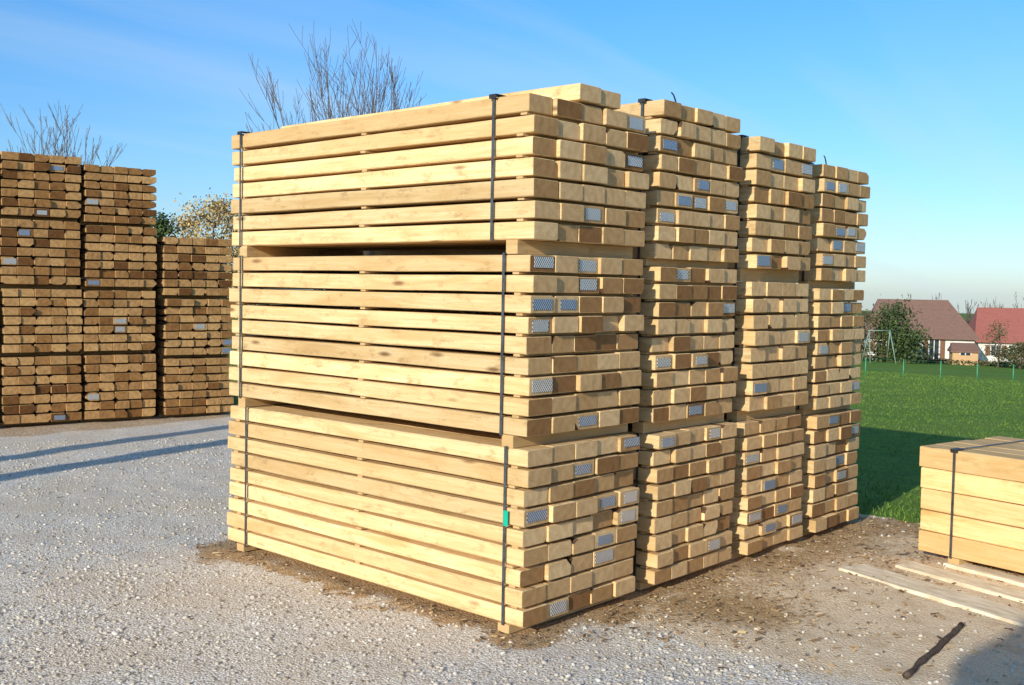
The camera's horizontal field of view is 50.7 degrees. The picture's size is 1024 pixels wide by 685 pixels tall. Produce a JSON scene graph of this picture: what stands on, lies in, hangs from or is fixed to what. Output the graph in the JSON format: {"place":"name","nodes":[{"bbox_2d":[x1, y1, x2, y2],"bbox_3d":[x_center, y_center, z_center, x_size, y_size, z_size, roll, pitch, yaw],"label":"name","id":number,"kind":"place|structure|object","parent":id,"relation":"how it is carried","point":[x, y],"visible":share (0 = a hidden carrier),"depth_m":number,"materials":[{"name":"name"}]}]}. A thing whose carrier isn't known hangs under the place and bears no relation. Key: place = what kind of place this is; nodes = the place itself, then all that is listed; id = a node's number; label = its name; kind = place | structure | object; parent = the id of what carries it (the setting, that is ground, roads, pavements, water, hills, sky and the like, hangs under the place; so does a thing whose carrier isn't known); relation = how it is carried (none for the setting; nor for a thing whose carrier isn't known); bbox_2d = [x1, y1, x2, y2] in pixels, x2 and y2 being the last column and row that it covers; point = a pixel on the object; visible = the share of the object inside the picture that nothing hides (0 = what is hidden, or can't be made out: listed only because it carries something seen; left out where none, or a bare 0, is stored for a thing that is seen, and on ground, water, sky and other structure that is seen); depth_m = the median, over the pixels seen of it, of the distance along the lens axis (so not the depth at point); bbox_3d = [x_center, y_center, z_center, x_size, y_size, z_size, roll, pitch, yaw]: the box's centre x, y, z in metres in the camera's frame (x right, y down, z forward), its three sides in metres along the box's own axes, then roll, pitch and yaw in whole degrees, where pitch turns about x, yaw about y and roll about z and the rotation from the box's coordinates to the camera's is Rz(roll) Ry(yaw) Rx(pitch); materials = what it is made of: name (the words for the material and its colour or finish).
{"place":"outdoors","nodes":[
{"label":"outdoors","id":0,"kind":"place"},
{"bbox_2d":[0,310,1023,684],"bbox_3d":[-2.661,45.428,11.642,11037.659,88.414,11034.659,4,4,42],"label":"ground","id":1,"kind":"structure","parent":0,"point":[186,430],"depth_m":6.24,"materials":[{"name":"grey gravel"}]},
{"bbox_2d":[0,151,82,425],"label":"timber stack","id":2,"kind":"object","parent":1,"relation":"on","point":[40,348],"visible":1,"depth_m":13.26,"materials":[{"name":"brown wood"}]},
{"bbox_2d":[0,103,126,165],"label":"bare tree","id":3,"kind":"object","parent":1,"relation":"on","point":[54,151],"visible":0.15,"depth_m":29.75,"materials":[{"name":"brown plant"}]},
{"bbox_2d":[44,164,156,421],"bbox_3d":[-5.757,-0.681,14.853,0.939,3.262,2.667,-1,4,-36],"label":"timber stack","id":4,"kind":"object","parent":1,"relation":"on","point":[116,221],"visible":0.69,"depth_m":13.80,"materials":[{"name":"brown wood"}]},
{"bbox_2d":[151,208,178,236],"bbox_3d":[-14.562,-2.733,44.817,1.805,5.802,2.235,1,3,2],"label":"fir tree","id":5,"kind":"object","parent":1,"relation":"on","point":[161,226],"visible":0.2,"depth_m":44.46,"materials":[{"name":"green plant"}]},
{"bbox_2d":[166,211,201,237],"bbox_3d":[-13.685,-2.618,45.087,2.040,5.675,2.030,1,3,-9],"label":"autumn tree","id":6,"kind":"object","parent":1,"relation":"on","point":[183,221],"visible":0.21,"depth_m":44.89,"materials":[{"name":"yellow plant"}]},
{"bbox_2d":[143,236,234,416],"bbox_3d":[-4.939,-0.268,15.476,0.987,2.402,2.684,-1,4,-36],"label":"timber stack","id":7,"kind":"object","parent":1,"relation":"on","point":[191,335],"visible":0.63,"depth_m":14.42,"materials":[{"name":"brown wood"}]},
{"bbox_2d":[171,187,245,306],"bbox_3d":[-12.252,-3.047,44.966,3.904,6.696,4.808,4,4,42],"label":"autumn tree","id":8,"kind":"object","parent":1,"relation":"on","point":[216,215],"visible":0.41,"depth_m":44.61,"materials":[{"name":"green plant"}]},
{"bbox_2d":[208,212,278,335],"bbox_3d":[-11.007,-2.815,45.283,3.672,6.344,3.637,2,3,11],"label":"autumn tree","id":9,"kind":"object","parent":1,"relation":"on","point":[229,238],"visible":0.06,"depth_m":44.80,"materials":[{"name":"yellow plant"}]},
{"bbox_2d":[240,20,426,290],"bbox_3d":[-2.872,-2.158,18.132,3.240,6.487,3.092,0,3,-17],"label":"bare tree","id":10,"kind":"object","parent":1,"relation":"on","point":[347,108],"visible":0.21,"depth_m":17.85,"materials":[{"name":"brown plant"}]},
{"bbox_2d":[227,83,648,633],"bbox_3d":[-0.586,0.003,6.794,2.758,2.898,1.036,4,4,42],"label":"timber stack","id":11,"kind":"object","parent":1,"relation":"on","point":[405,424],"visible":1,"depth_m":6.08,"materials":[{"name":"brown wood"}]},
{"bbox_2d":[13,460,1022,680],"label":"bark debris","id":12,"kind":"object","parent":1,"relation":"on","point":[611,612],"visible":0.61,"depth_m":6.28,"materials":[{"name":"brown wood"}]},
{"bbox_2d":[364,92,742,589],"bbox_3d":[0.157,-0.075,7.615,2.767,2.996,0.957,4,4,42],"label":"timber stack","id":13,"kind":"object","parent":1,"relation":"on","point":[683,475],"visible":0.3,"depth_m":6.62,"materials":[{"name":"brown wood"}]},
{"bbox_2d":[641,135,815,559],"bbox_3d":[0.854,-0.024,8.368,2.762,2.842,0.849,4,4,42],"label":"timber stack","id":14,"kind":"object","parent":1,"relation":"on","point":[773,199],"visible":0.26,"depth_m":7.38,"materials":[{"name":"brown wood"}]},
{"bbox_2d":[784,156,869,535],"bbox_3d":[1.485,-0.038,9.064,2.757,2.821,0.799,4,4,42],"label":"timber stack","id":15,"kind":"object","parent":1,"relation":"on","point":[829,418],"visible":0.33,"depth_m":8.07,"materials":[{"name":"brown wood"}]},
{"bbox_2d":[853,306,885,359],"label":"tree","id":16,"kind":"object","parent":1,"relation":"on","point":[872,321],"visible":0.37,"depth_m":84.65,"materials":[{"name":"green plant"}]},
{"bbox_2d":[861,330,895,363],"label":"swing set","id":17,"kind":"object","parent":1,"relation":"on","point":[876,344],"visible":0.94,"depth_m":79.89,"materials":[{"name":"grey paint"}]},
{"bbox_2d":[866,295,939,363],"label":"tree","id":18,"kind":"object","parent":1,"relation":"on","point":[903,339],"visible":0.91,"depth_m":84.55,"materials":[{"name":"green plant"}]},
{"bbox_2d":[864,337,974,362],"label":"walls","id":19,"kind":"structure","parent":1,"relation":"on","point":[947,343],"depth_m":94.61,"materials":[{"name":"white paint"}]},
{"bbox_2d":[877,339,938,358],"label":"windows","id":20,"kind":"structure","parent":19,"relation":"attached to","point":[935,349],"depth_m":94.83,"materials":[{"name":"white glass"}]},
{"bbox_2d":[880,339,966,358],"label":"window frames","id":21,"kind":"structure","parent":20,"relation":"attached to","point":[934,345],"depth_m":94.74,"materials":[{"name":"white"}]},
{"bbox_2d":[871,339,950,358],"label":"shutters","id":22,"kind":"object","parent":19,"relation":"attached to","point":[942,348],"visible":0.12,"depth_m":94.66,"materials":[{"name":"brown wood"}]},
{"bbox_2d":[863,299,979,339],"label":"roof","id":23,"kind":"structure","parent":19,"relation":"on","point":[942,319],"depth_m":95.95,"materials":[{"name":"brown tile"}]},
{"bbox_2d":[839,564,1023,626],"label":"wooden board","id":24,"kind":"object","parent":1,"relation":"on","point":[972,603],"visible":0.99,"depth_m":6.47,"materials":[{"name":"beige wood"}]},
{"bbox_2d":[902,622,963,678],"bbox_3d":[2.136,1.550,5.486,0.063,0.038,1.006,3,4,36],"label":"fallen stick","id":25,"kind":"object","parent":1,"relation":"on","point":[934,650],"visible":1,"depth_m":5.42,"materials":[{"name":"brown wood"}]},
{"bbox_2d":[862,354,1012,366],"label":"hedge","id":26,"kind":"object","parent":1,"relation":"on","point":[980,362],"visible":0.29,"depth_m":90.44,"materials":[{"name":"green plant"}]},
{"bbox_2d":[861,357,1020,380],"bbox_3d":[22.021,1.445,49.269,24.292,1.928,0.055,0,3,-12],"label":"wire fence","id":27,"kind":"object","parent":1,"relation":"on","point":[940,368],"visible":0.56,"depth_m":48.64,"materials":[{"name":"green metal"}]},
{"bbox_2d":[895,561,1023,602],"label":"wooden board","id":28,"kind":"object","parent":1,"relation":"on","point":[981,585],"visible":1,"depth_m":6.79,"materials":[{"name":"beige wood"}]},
{"bbox_2d":[947,343,980,365],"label":"garden shed","id":29,"kind":"structure","parent":1,"relation":"on","point":[965,352],"depth_m":90.48,"materials":[{"name":"brown wood"}]},
{"bbox_2d":[918,436,1023,572],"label":"timber stack","id":30,"kind":"object","parent":1,"relation":"on","point":[972,500],"visible":1,"depth_m":7.13,"materials":[{"name":"brown wood"}]},
{"bbox_2d":[943,562,1023,586],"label":"wooden board","id":31,"kind":"object","parent":1,"relation":"on","point":[994,574],"visible":0.87,"depth_m":7.00,"materials":[{"name":"beige wood"}]},
{"bbox_2d":[975,320,1014,367],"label":"tree","id":32,"kind":"object","parent":1,"relation":"on","point":[998,354],"visible":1,"depth_m":85.32,"materials":[{"name":"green plant"}]},
{"bbox_2d":[975,342,1019,361],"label":"walls","id":33,"kind":"structure","parent":1,"relation":"on","point":[981,349],"depth_m":99.02,"materials":[{"name":"white paint"}]},
{"bbox_2d":[991,345,1000,355],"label":"windows","id":34,"kind":"structure","parent":33,"relation":"attached to","point":[994,349],"depth_m":98.81,"materials":[{"name":"grey glass"}]},
{"bbox_2d":[969,307,1023,342],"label":"roof","id":35,"kind":"structure","parent":33,"relation":"on","point":[983,318],"depth_m":100.18,"materials":[{"name":"red tile"}]},
{"bbox_2d":[985,345,1023,354],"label":"shutters","id":36,"kind":"object","parent":33,"relation":"attached to","point":[986,352],"visible":0.18,"depth_m":98.91,"materials":[{"name":"brown wood"}]},
{"bbox_2d":[994,342,1023,367],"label":"bush","id":37,"kind":"object","parent":1,"relation":"on","point":[1007,363],"visible":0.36,"depth_m":87.32,"materials":[{"name":"green plant"}]},
{"bbox_2d":[1006,340,1023,368],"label":"bush","id":38,"kind":"object","parent":1,"relation":"on","point":[1020,346],"visible":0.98,"depth_m":83.54,"materials":[{"name":"green plant"}]},
{"bbox_2d":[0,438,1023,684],"bbox_3d":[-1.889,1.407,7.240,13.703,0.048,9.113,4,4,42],"label":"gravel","id":39,"kind":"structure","parent":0,"point":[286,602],"depth_m":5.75,"materials":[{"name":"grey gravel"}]},
{"bbox_2d":[0,0,1023,313],"label":"sky","id":40,"kind":"structure","parent":0,"point":[924,99],"materials":[{"name":"blue"}]},
{"bbox_2d":[226,355,1023,522],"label":"grass","id":41,"kind":"structure","parent":0,"point":[923,390],"depth_m":23.01,"materials":[{"name":"green plant"}]},
{"bbox_2d":[957,299,978,324],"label":"bare tree","id":42,"kind":"object","parent":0,"point":[967,316],"visible":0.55,"depth_m":125.08,"materials":[{"name":"grey plant"}]},
{"bbox_2d":[980,298,1003,307],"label":"bare tree","id":43,"kind":"object","parent":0,"point":[990,305],"visible":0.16,"depth_m":125.44,"materials":[{"name":"grey plant"}]}
]}

